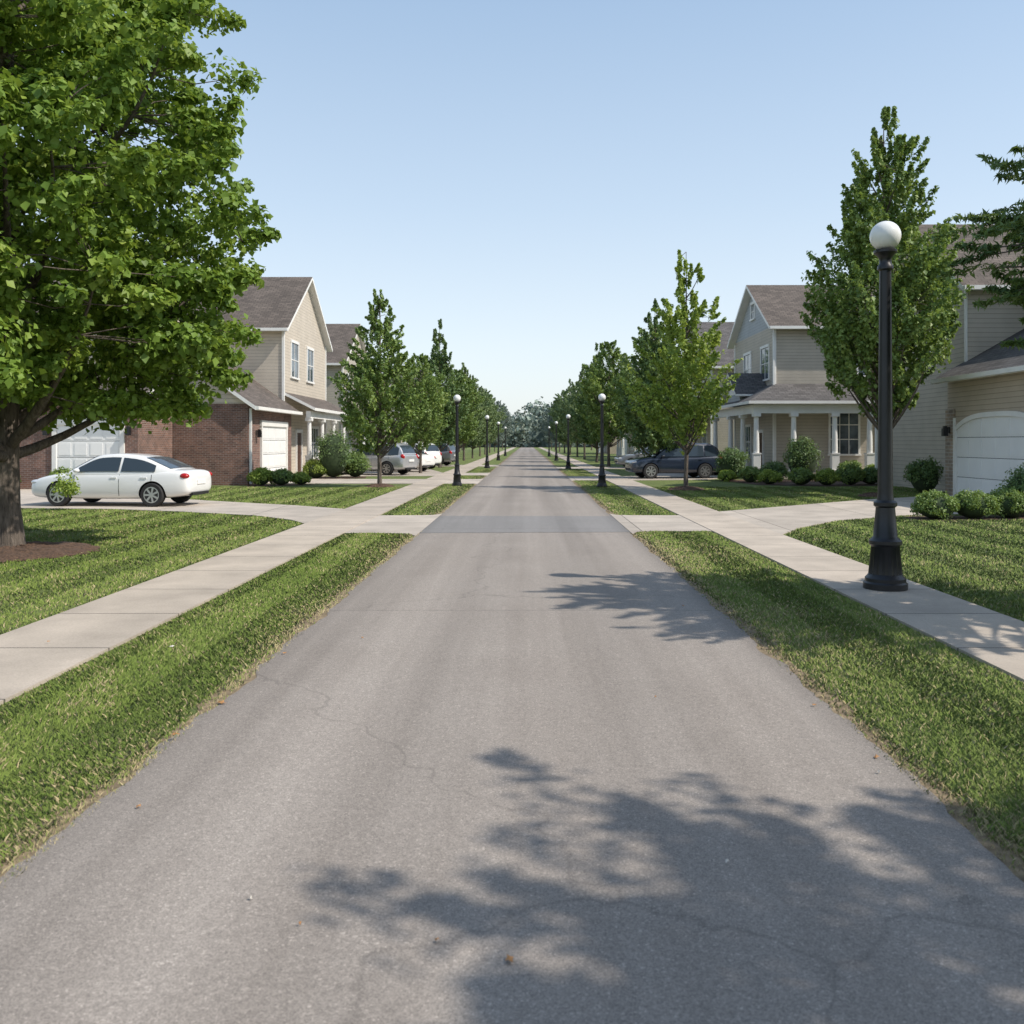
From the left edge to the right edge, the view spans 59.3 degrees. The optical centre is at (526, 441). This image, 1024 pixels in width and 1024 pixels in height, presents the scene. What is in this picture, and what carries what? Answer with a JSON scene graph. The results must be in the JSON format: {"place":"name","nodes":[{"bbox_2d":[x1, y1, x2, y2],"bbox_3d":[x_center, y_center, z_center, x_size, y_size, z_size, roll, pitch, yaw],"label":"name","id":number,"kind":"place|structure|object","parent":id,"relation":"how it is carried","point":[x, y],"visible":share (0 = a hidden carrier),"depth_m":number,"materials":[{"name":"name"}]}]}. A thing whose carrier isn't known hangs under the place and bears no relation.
{"place":"outdoors","nodes":[
{"label":"outdoors","id":0,"kind":"place"},
{"bbox_2d":[20,489,342,523],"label":"driveway","id":1,"kind":"structure","parent":0,"point":[295,513],"depth_m":24.40,"materials":[{"name":"concrete"}]},
{"bbox_2d":[31,453,211,506],"bbox_3d":[-11.495,1.044,25.600,4.660,1.461,2.090,0,0,5],"label":"parked car","id":2,"kind":"object","parent":1,"relation":"on","point":[150,480],"visible":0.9,"depth_m":24.77,"materials":[{"name":"white paint"}]},
{"bbox_2d":[0,447,515,704],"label":"sidewalk","id":3,"kind":"structure","parent":0,"point":[31,657],"depth_m":10.00,"materials":[{"name":"concrete"}]},
{"bbox_2d":[267,479,424,483],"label":"driveway","id":4,"kind":"structure","parent":0,"point":[361,481],"depth_m":40.47,"materials":[{"name":"concrete"}]},
{"bbox_2d":[326,324,376,451],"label":"house","id":5,"kind":"structure","parent":0,"point":[341,336],"depth_m":62.22,"materials":[{"name":"beige"}]},
{"bbox_2d":[342,468,441,475],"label":"driveway","id":6,"kind":"structure","parent":0,"point":[415,472],"depth_m":50.74,"materials":[{"name":"concrete"}]},
{"bbox_2d":[341,443,417,474],"bbox_3d":[-8.345,0.902,49.198,4.660,1.745,2.090,0,0,22],"label":"parked car","id":7,"kind":"object","parent":6,"relation":"on","point":[401,458],"visible":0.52,"depth_m":47.95,"materials":[{"name":"silver metal"}]},
{"bbox_2d":[369,449,435,471],"bbox_3d":[-7.896,1.044,54.998,4.660,1.461,2.090,0,0,30],"label":"parked car","id":8,"kind":"object","parent":6,"relation":"on","point":[428,460],"visible":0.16,"depth_m":53.94,"materials":[{"name":"white paint"}]},
{"bbox_2d":[407,443,441,468],"bbox_3d":[-7.896,0.902,59.597,4.660,1.745,2.090,0,0,35],"label":"parked car","id":9,"kind":"object","parent":6,"relation":"on","point":[433,449],"visible":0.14,"depth_m":58.54,"materials":[{"name":"white paint"}]},
{"bbox_2d":[435,465,462,466],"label":"driveway","id":10,"kind":"structure","parent":0,"point":[448,466],"depth_m":66.08,"materials":[{"name":"concrete"}]},
{"bbox_2d":[437,443,454,465],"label":"parked car","id":11,"kind":"object","parent":10,"relation":"on","point":[448,454],"visible":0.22,"depth_m":66.79,"materials":[{"name":"grey paint"}]},
{"bbox_2d":[0,447,1023,1023],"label":"road","id":12,"kind":"structure","parent":0,"point":[570,773],"depth_m":4.03,"materials":[{"name":"grey asphalt"}]},
{"bbox_2d":[420,516,629,532],"bbox_3d":[-0.035,1.788,19.750,4.210,0.001,4.100,0,0,0],"label":"road crossing","id":13,"kind":"object","parent":12,"relation":"on","point":[471,524],"visible":1,"depth_m":19.51,"materials":[{"name":"concrete"}]},
{"bbox_2d":[0,447,1023,887],"bbox_3d":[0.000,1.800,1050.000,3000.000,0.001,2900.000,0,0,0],"label":"ground","id":14,"kind":"structure","parent":0,"point":[590,457],"depth_m":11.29,"materials":[{"name":"green plant"}]},
{"bbox_2d":[0,541,99,561],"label":"mulch bed","id":15,"kind":"object","parent":14,"relation":"on","point":[34,550],"visible":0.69,"depth_m":14.25,"materials":[{"name":"brown soil"}]},
{"bbox_2d":[0,0,281,546],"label":"maple tree","id":16,"kind":"object","parent":15,"relation":"on","point":[126,298],"visible":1,"depth_m":13.96,"materials":[{"name":"green plant"}]},
{"bbox_2d":[49,470,81,497],"bbox_3d":[-12.099,1.104,23.594,0.771,0.784,0.817,0,0,-25],"label":"shrub","id":17,"kind":"object","parent":14,"relation":"on","point":[69,489],"visible":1,"depth_m":23.52,"materials":[{"name":"green plant"}]},
{"bbox_2d":[19,266,178,488],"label":"house","id":18,"kind":"structure","parent":14,"relation":"on","point":[76,449],"depth_m":34.00,"materials":[{"name":"red brick"}]},
{"bbox_2d":[52,418,124,471],"bbox_3d":[-16.550,0.455,33.960,2.780,2.690,0.120,0,0,0],"label":"garage door","id":19,"kind":"structure","parent":18,"relation":"in","point":[80,447],"depth_m":33.97,"materials":[{"name":"white paint"}]},
{"bbox_2d":[151,277,346,484],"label":"house","id":20,"kind":"structure","parent":14,"relation":"on","point":[273,416],"depth_m":44.32,"materials":[{"name":"beige brick"}]},
{"bbox_2d":[260,420,287,470],"bbox_3d":[-11.560,0.430,41.200,0.120,2.740,4.280,0,0,0],"label":"garage door","id":21,"kind":"structure","parent":20,"relation":"in","point":[274,439],"depth_m":41.11,"materials":[{"name":"white paint"}]},
{"bbox_2d":[290,339,299,379],"bbox_3d":[-11.960,-4.225,46.400,0.120,1.980,1.630,0,0,0],"label":"window","id":22,"kind":"structure","parent":20,"relation":"in","point":[294,345],"depth_m":46.38,"materials":[{"name":"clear glass"}]},
{"bbox_2d":[295,429,302,472],"bbox_3d":[-11.965,0.480,47.200,0.110,2.280,1.270,0,0,0],"label":"door","id":23,"kind":"structure","parent":20,"relation":"in","point":[298,432],"depth_m":47.15,"materials":[{"name":"paint"}]},
{"bbox_2d":[306,346,314,383],"bbox_3d":[-11.960,-4.225,49.700,0.120,1.980,1.630,0,0,0],"label":"window","id":24,"kind":"structure","parent":20,"relation":"in","point":[309,351],"depth_m":49.60,"materials":[{"name":"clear glass"}]},
{"bbox_2d":[311,426,318,458],"bbox_3d":[-11.960,0.025,50.800,0.120,1.830,1.880,0,0,0],"label":"window","id":25,"kind":"structure","parent":20,"relation":"in","point":[314,429],"depth_m":50.78,"materials":[{"name":"clear glass"}]},
{"bbox_2d":[246,484,313,485],"bbox_3d":[-10.175,1.788,37.300,2.750,0.001,2.200,0,0,0],"label":"mulch bed","id":26,"kind":"object","parent":14,"relation":"on","point":[276,485],"visible":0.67,"depth_m":36.99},
{"bbox_2d":[246,467,273,484],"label":"shrub","id":27,"kind":"object","parent":26,"relation":"on","point":[259,476],"visible":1,"depth_m":36.90,"materials":[{"name":"green plant"}]},
{"bbox_2d":[270,468,293,484],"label":"shrub","id":28,"kind":"object","parent":26,"relation":"on","point":[282,476],"visible":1,"depth_m":37.12,"materials":[{"name":"green plant"}]},
{"bbox_2d":[290,471,311,484],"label":"shrub","id":29,"kind":"object","parent":26,"relation":"on","point":[301,478],"visible":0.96,"depth_m":37.57,"materials":[{"name":"green plant"}]},
{"bbox_2d":[311,476,365,478],"bbox_3d":[-9.750,1.788,45.200,3.500,0.001,3.200,0,0,0],"label":"mulch bed","id":30,"kind":"object","parent":14,"relation":"on","point":[338,477],"visible":0.71,"depth_m":45.33,"materials":[{"name":"brown soil"}]},
{"bbox_2d":[302,458,326,477],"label":"shrub","id":31,"kind":"object","parent":30,"relation":"on","point":[313,469],"visible":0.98,"depth_m":44.05,"materials":[{"name":"green plant"}]},
{"bbox_2d":[313,427,354,476],"bbox_3d":[-9.574,0.490,44.646,2.107,2.522,2.030,0,0,-23],"label":"shrub","id":32,"kind":"object","parent":30,"relation":"on","point":[333,453],"visible":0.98,"depth_m":44.14,"materials":[{"name":"green plant"}]},
{"bbox_2d":[342,450,371,476],"bbox_3d":[-8.714,1.082,45.580,1.700,1.384,1.626,0,0,0],"label":"shrub","id":33,"kind":"object","parent":30,"relation":"on","point":[358,467],"visible":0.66,"depth_m":45.24,"materials":[{"name":"green plant"}]},
{"bbox_2d":[364,483,394,486],"bbox_3d":[-5.900,1.718,36.012,1.277,0.140,1.254,0,0,0],"label":"mulch bed","id":34,"kind":"object","parent":14,"relation":"on","point":[380,485],"visible":1,"depth_m":35.69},
{"bbox_2d":[326,289,432,483],"bbox_3d":[-5.782,-2.146,35.949,3.917,7.998,3.916,0,0,0],"label":"pear tree","id":35,"kind":"object","parent":34,"relation":"on","point":[377,370],"visible":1,"depth_m":35.43,"materials":[{"name":"green plant"}]},
{"bbox_2d":[343,514,440,535],"bbox_3d":[-2.860,1.792,19.750,1.480,0.020,5.300,0,0,0],"label":"driveway apron","id":36,"kind":"object","parent":14,"relation":"on","point":[415,525],"visible":0.9,"depth_m":19.44,"materials":[{"name":"concrete"}]},
{"bbox_2d":[391,353,450,472],"bbox_3d":[-6.295,-1.635,51.587,3.810,6.952,3.934,0,0,0],"label":"street tree","id":37,"kind":"object","parent":14,"relation":"on","point":[437,400],"visible":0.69,"depth_m":50.91,"materials":[{"name":"green plant"}]},
{"bbox_2d":[413,319,470,467],"bbox_3d":[-6.169,-3.401,63.057,4.701,10.516,4.659,0,0,-7],"label":"street tree","id":38,"kind":"object","parent":14,"relation":"on","point":[439,364],"visible":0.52,"depth_m":62.56,"materials":[{"name":"green plant"}]},
{"bbox_2d":[452,395,461,485],"bbox_3d":[-2.860,-0.067,36.800,0.428,3.734,0.428,0,0,0],"label":"street lamp","id":39,"kind":"object","parent":14,"relation":"on","point":[457,474],"visible":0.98,"depth_m":36.73,"materials":[{"name":"black metal"}]},
{"bbox_2d":[443,479,482,483],"bbox_3d":[-2.860,1.792,40.950,1.480,0.020,5.700,0,0,0],"label":"driveway apron","id":40,"kind":"object","parent":14,"relation":"on","point":[470,481],"visible":0.82,"depth_m":40.60,"materials":[{"name":"concrete"}]},
{"bbox_2d":[443,368,484,448],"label":"street tree","id":41,"kind":"object","parent":14,"relation":"on","point":[469,427],"visible":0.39,"depth_m":74.62,"materials":[{"name":"green plant"}]},
{"bbox_2d":[456,362,485,460],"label":"street tree","id":42,"kind":"object","parent":14,"relation":"on","point":[477,415],"visible":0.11,"depth_m":86.90,"materials":[{"name":"green plant"}]},
{"bbox_2d":[462,375,491,457],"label":"street tree","id":43,"kind":"object","parent":14,"relation":"on","point":[480,440],"visible":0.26,"depth_m":98.73,"materials":[{"name":"green plant"}]},
{"bbox_2d":[484,415,489,467],"bbox_3d":[-2.750,-0.022,62.000,0.418,3.645,0.418,0,0,0],"label":"street lamp","id":44,"kind":"object","parent":14,"relation":"on","point":[487,458],"visible":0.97,"depth_m":61.94,"materials":[{"name":"black metal"}]},
{"bbox_2d":[477,386,498,455],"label":"street tree","id":45,"kind":"object","parent":14,"relation":"on","point":[491,409],"visible":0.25,"depth_m":112.55,"materials":[{"name":"green plant"}]},
{"bbox_2d":[484,388,501,454],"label":"street tree","id":46,"kind":"object","parent":14,"relation":"on","point":[494,432],"visible":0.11,"depth_m":128.67,"materials":[{"name":"green plant"}]},
{"bbox_2d":[488,394,506,452],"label":"street tree","id":47,"kind":"object","parent":14,"relation":"on","point":[501,415],"visible":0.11,"depth_m":146.98,"materials":[{"name":"green plant"}]},
{"bbox_2d":[490,397,507,451],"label":"street tree","id":48,"kind":"object","parent":14,"relation":"on","point":[501,437],"visible":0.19,"depth_m":166.88,"materials":[{"name":"green plant"}]},
{"bbox_2d":[496,400,512,439],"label":"street tree","id":49,"kind":"object","parent":14,"relation":"on","point":[507,419],"visible":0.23,"depth_m":189.46,"materials":[{"name":"green plant"}]},
{"bbox_2d":[0,447,1023,881],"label":"road shoulder","id":50,"kind":"object","parent":14,"relation":"on","point":[992,847],"visible":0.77,"depth_m":5.26},
{"bbox_2d":[461,396,595,447],"bbox_3d":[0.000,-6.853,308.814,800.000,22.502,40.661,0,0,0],"label":"wood","id":51,"kind":"object","parent":14,"relation":"on","point":[526,430],"visible":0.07,"depth_m":302.90,"materials":[{"name":"green plant"}]},
{"bbox_2d":[541,403,555,450],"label":"street tree","id":52,"kind":"object","parent":14,"relation":"on","point":[545,419],"visible":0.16,"depth_m":189.34,"materials":[{"name":"green plant"}]},
{"bbox_2d":[547,390,569,452],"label":"street tree","id":53,"kind":"object","parent":14,"relation":"on","point":[554,405],"visible":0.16,"depth_m":143.75,"materials":[{"name":"green plant"}]},
{"bbox_2d":[553,378,575,454],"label":"street tree","id":54,"kind":"object","parent":14,"relation":"on","point":[562,439],"visible":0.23,"depth_m":124.66,"materials":[{"name":"green plant"}]},
{"bbox_2d":[554,380,580,456],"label":"street tree","id":55,"kind":"object","parent":14,"relation":"on","point":[561,413],"visible":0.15,"depth_m":108.61,"materials":[{"name":"green plant"}]},
{"bbox_2d":[556,467,581,468],"bbox_3d":[2.880,1.792,62.000,1.660,0.020,5.000,0,0,0],"label":"driveway apron","id":56,"kind":"object","parent":14,"relation":"on","point":[571,467],"visible":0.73,"depth_m":61.71,"materials":[{"name":"concrete"}]},
{"bbox_2d":[565,414,570,468],"bbox_3d":[2.750,-0.022,60.000,0.418,3.645,0.418,0,0,0],"label":"street lamp","id":57,"kind":"object","parent":56,"relation":"on","point":[568,465],"visible":0.99,"depth_m":59.94,"materials":[{"name":"black metal"}]},
{"bbox_2d":[562,367,588,458],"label":"street tree","id":58,"kind":"object","parent":14,"relation":"on","point":[573,431],"visible":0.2,"depth_m":93.64,"materials":[{"name":"green plant"}]},
{"bbox_2d":[566,476,598,480],"bbox_3d":[2.880,1.792,44.300,1.660,0.020,5.600,0,0,0],"label":"driveway apron","id":59,"kind":"object","parent":14,"relation":"on","point":[583,478],"visible":0.94,"depth_m":43.94,"materials":[{"name":"concrete"}]},
{"bbox_2d":[570,343,616,461],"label":"street tree","id":60,"kind":"object","parent":14,"relation":"on","point":[583,435],"visible":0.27,"depth_m":79.56,"materials":[{"name":"green plant"}]},
{"bbox_2d":[597,394,606,486],"bbox_3d":[3.000,-0.067,36.000,0.428,3.734,0.428,0,0,0],"label":"street lamp","id":61,"kind":"object","parent":14,"relation":"on","point":[601,474],"visible":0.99,"depth_m":35.94,"materials":[{"name":"black metal"}]},
{"bbox_2d":[576,340,633,466],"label":"street tree","id":62,"kind":"object","parent":14,"relation":"on","point":[597,374],"visible":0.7,"depth_m":65.46,"materials":[{"name":"green plant"}]},
{"bbox_2d":[609,323,675,452],"bbox_3d":[7.777,-2.824,56.740,5.296,9.359,5.128,0,0,1],"label":"street tree","id":63,"kind":"object","parent":14,"relation":"on","point":[636,341],"visible":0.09,"depth_m":56.81,"materials":[{"name":"green plant"}]},
{"bbox_2d":[615,298,692,477],"bbox_3d":[6.363,-2.630,44.543,3.968,8.958,4.005,0,0,9],"label":"street tree","id":64,"kind":"object","parent":14,"relation":"on","point":[643,435],"visible":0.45,"depth_m":44.11,"materials":[{"name":"green plant"}]},
{"bbox_2d":[610,514,711,533],"bbox_3d":[2.880,1.792,19.950,1.660,0.020,4.900,0,0,0],"label":"driveway apron","id":65,"kind":"object","parent":14,"relation":"on","point":[632,524],"visible":0.86,"depth_m":19.68,"materials":[{"name":"concrete"}]},
{"bbox_2d":[667,486,703,490],"bbox_3d":[5.960,1.718,33.814,1.490,0.140,1.462,0,0,0],"label":"mulch bed","id":66,"kind":"object","parent":14,"relation":"on","point":[685,488],"visible":0.98,"depth_m":33.44,"materials":[{"name":"brown soil"}]},
{"bbox_2d":[619,249,743,486],"bbox_3d":[6.092,-2.700,33.842,4.297,9.105,4.802,0,0,-35],"label":"pear tree","id":67,"kind":"object","parent":66,"relation":"on","point":[697,411],"visible":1,"depth_m":33.38,"materials":[{"name":"green plant"}]},
{"bbox_2d":[717,469,736,481],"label":"shrub","id":68,"kind":"object","parent":14,"relation":"on","point":[726,475],"visible":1,"depth_m":40.77,"materials":[{"name":"green plant"}]},
{"bbox_2d":[712,285,876,478],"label":"house","id":69,"kind":"structure","parent":14,"relation":"on","point":[780,397],"depth_m":45.40,"materials":[{"name":"beige"}]},
{"bbox_2d":[743,351,751,372],"bbox_3d":[12.477,-4.170,50.900,0.085,1.790,1.740,0,0,0],"label":"window","id":70,"kind":"structure","parent":69,"relation":"in","point":[747,362],"depth_m":50.90,"materials":[{"name":"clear glass"}]},
{"bbox_2d":[745,424,751,458],"bbox_3d":[12.460,-0.025,51.000,0.120,1.930,1.880,0,0,0],"label":"window","id":71,"kind":"structure","parent":69,"relation":"in","point":[748,428],"depth_m":50.52,"materials":[{"name":"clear glass"}]},
{"bbox_2d":[759,429,764,467],"bbox_3d":[12.465,0.480,48.000,0.110,2.280,1.270,0,0,0],"label":"door","id":72,"kind":"structure","parent":69,"relation":"in","point":[761,432],"depth_m":47.63,"materials":[{"name":"paint"}]},
{"bbox_2d":[760,344,769,380],"bbox_3d":[12.460,-4.125,47.200,0.120,1.880,1.780,0,0,0],"label":"window","id":73,"kind":"structure","parent":69,"relation":"in","point":[764,350],"depth_m":47.12,"materials":[{"name":"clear glass"}]},
{"bbox_2d":[828,413,861,455],"bbox_3d":[16.000,-0.525,45.360,1.680,2.430,0.120,0,0,0],"label":"window","id":74,"kind":"structure","parent":69,"relation":"in","point":[848,424],"depth_m":45.38,"materials":[{"name":"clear glass"}]},
{"bbox_2d":[722,479,877,485],"bbox_3d":[13.000,1.788,39.750,8.000,0.001,7.100,0,0,0],"label":"mulch bed","id":75,"kind":"object","parent":14,"relation":"on","point":[786,482],"visible":0.33,"depth_m":38.78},
{"bbox_2d":[713,446,749,479],"bbox_3d":[9.584,0.964,42.042,1.755,1.610,1.660,0,0,44],"label":"shrub","id":76,"kind":"object","parent":75,"relation":"on","point":[732,460],"visible":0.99,"depth_m":41.60,"materials":[{"name":"green plant"}]},
{"bbox_2d":[737,466,761,482],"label":"shrub","id":77,"kind":"object","parent":75,"relation":"on","point":[749,474],"visible":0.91,"depth_m":39.61,"materials":[{"name":"green plant"}]},
{"bbox_2d":[757,469,782,483],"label":"shrub","id":78,"kind":"object","parent":75,"relation":"on","point":[768,476],"visible":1,"depth_m":37.91,"materials":[{"name":"green plant"}]},
{"bbox_2d":[760,460,788,479],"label":"shrub","id":79,"kind":"object","parent":75,"relation":"on","point":[780,467],"visible":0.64,"depth_m":39.90,"materials":[{"name":"green plant"}]},
{"bbox_2d":[786,467,815,484],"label":"shrub","id":80,"kind":"object","parent":75,"relation":"on","point":[800,476],"visible":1,"depth_m":37.21,"materials":[{"name":"green plant"}]},
{"bbox_2d":[781,434,824,472],"bbox_3d":[12.894,0.684,42.169,1.963,2.148,1.993,0,0,0],"label":"shrub","id":81,"kind":"object","parent":75,"relation":"on","point":[802,452],"visible":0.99,"depth_m":41.73,"materials":[{"name":"green plant"}]},
{"bbox_2d":[813,468,841,484],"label":"shrub","id":82,"kind":"object","parent":75,"relation":"on","point":[827,476],"visible":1,"depth_m":36.93,"materials":[{"name":"green plant"}]},
{"bbox_2d":[836,460,863,469],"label":"shrub","id":83,"kind":"object","parent":75,"relation":"on","point":[851,462],"visible":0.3,"depth_m":41.41,"materials":[{"name":"green plant"}]},
{"bbox_2d":[836,464,865,484],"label":"shrub","id":84,"kind":"object","parent":75,"relation":"on","point":[851,474],"visible":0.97,"depth_m":37.29,"materials":[{"name":"green plant"}]},
{"bbox_2d":[860,467,877,483],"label":"shrub","id":85,"kind":"object","parent":75,"relation":"on","point":[871,474],"visible":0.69,"depth_m":37.67,"materials":[{"name":"green plant"}]},
{"bbox_2d":[799,105,974,429],"bbox_3d":[11.613,-4.593,29.547,5.221,12.895,5.331,0,0,20],"label":"shade tree","id":86,"kind":"object","parent":14,"relation":"on","point":[847,334],"visible":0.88,"depth_m":28.80,"materials":[{"name":"green plant"}]},
{"bbox_2d":[903,455,943,491],"bbox_3d":[13.910,1.123,31.611,1.406,1.305,1.346,0,0,-32],"label":"shrub","id":87,"kind":"object","parent":14,"relation":"on","point":[922,475],"visible":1,"depth_m":31.28,"materials":[{"name":"green plant"}]},
{"bbox_2d":[904,515,1023,519],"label":"mulch bed","id":88,"kind":"object","parent":14,"relation":"on","point":[992,517],"visible":0.67,"depth_m":21.04,"materials":[{"name":"brown soil"}]},
{"bbox_2d":[910,489,960,519],"bbox_3d":[9.499,1.440,20.971,1.150,0.709,1.056,0,0,0],"label":"shrub","id":89,"kind":"object","parent":88,"relation":"on","point":[935,504],"visible":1,"depth_m":20.71,"materials":[{"name":"green plant"}]},
{"bbox_2d":[953,489,1001,517],"bbox_3d":[10.469,1.444,21.103,1.167,0.701,1.117,0,0,0],"label":"shrub","id":90,"kind":"object","parent":88,"relation":"on","point":[977,504],"visible":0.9,"depth_m":20.81,"materials":[{"name":"green plant"}]},
{"bbox_2d":[986,486,1023,517],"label":"shrub","id":91,"kind":"object","parent":88,"relation":"on","point":[1011,501],"visible":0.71,"depth_m":21.01,"materials":[{"name":"green plant"}]},
{"bbox_2d":[996,463,1023,514],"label":"shrub","id":92,"kind":"object","parent":88,"relation":"on","point":[1016,480],"visible":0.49,"depth_m":21.62,"materials":[{"name":"green plant"}]},
{"bbox_2d":[16,0,1023,418],"label":"sky","id":93,"kind":"structure","parent":0,"point":[527,178],"materials":[{"name":"blue"}]},
{"bbox_2d":[598,418,621,453],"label":"house","id":94,"kind":"structure","parent":0,"point":[613,450],"depth_m":136.00,"materials":[{"name":"beige"}]},
{"bbox_2d":[598,467,624,468],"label":"driveway","id":95,"kind":"structure","parent":0,"point":[613,467],"depth_m":62.68,"materials":[{"name":"concrete"}]},
{"bbox_2d":[614,448,649,466],"bbox_3d":[8.405,1.044,62.000,4.660,1.461,2.090,0,0,-5],"label":"parked car","id":96,"kind":"object","parent":95,"relation":"on","point":[621,460],"visible":0.36,"depth_m":61.10,"materials":[{"name":"grey paint"}]},
{"bbox_2d":[616,433,642,456],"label":"house","id":97,"kind":"structure","parent":0,"point":[625,449],"depth_m":108.69,"materials":[{"name":"beige"}]},
{"bbox_2d":[622,472,718,480],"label":"driveway","id":98,"kind":"structure","parent":0,"point":[670,476],"depth_m":45.03,"materials":[{"name":"concrete"}]},
{"bbox_2d":[625,443,720,478],"bbox_3d":[7.255,0.902,44.601,4.660,1.745,2.090,0,0,-8],"label":"parked car","id":99,"kind":"object","parent":98,"relation":"on","point":[702,458],"visible":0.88,"depth_m":43.79,"materials":[{"name":"blue paint"}]},
{"bbox_2d":[674,322,733,453],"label":"house","id":100,"kind":"structure","parent":0,"point":[725,329],"depth_m":61.78,"materials":[{"name":"beige"}]},
{"bbox_2d":[538,447,1023,681],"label":"sidewalk","id":101,"kind":"structure","parent":0,"point":[991,638],"depth_m":10.53,"materials":[{"name":"concrete"}]},
{"bbox_2d":[863,221,907,591],"bbox_3d":[4.340,-0.451,10.900,0.510,4.445,0.510,0,0,0],"label":"street lamp","id":102,"kind":"object","parent":101,"relation":"on","point":[885,573],"visible":1,"depth_m":10.82,"materials":[{"name":"black metal"}]},
{"bbox_2d":[719,495,957,533],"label":"driveway","id":103,"kind":"structure","parent":0,"point":[783,519],"depth_m":22.36,"materials":[{"name":"concrete"}]},
{"bbox_2d":[869,224,1023,494],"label":"house","id":104,"kind":"structure","parent":0,"point":[962,422],"depth_m":30.26,"materials":[{"name":"beige"}]},
{"bbox_2d":[953,411,1023,494],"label":"garage door","id":105,"kind":"structure","parent":104,"relation":"in","point":[986,445],"depth_m":27.94,"materials":[{"name":"white paint"}]},
{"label":"mulch bed","id":106,"kind":"structure","parent":0,"visible":0},
{"bbox_2d":[924,144,1023,350],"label":"evergreen tree","id":107,"kind":"object","parent":106,"relation":"on","point":[1012,224],"visible":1,"depth_m":10.05,"materials":[{"name":"green plant"}]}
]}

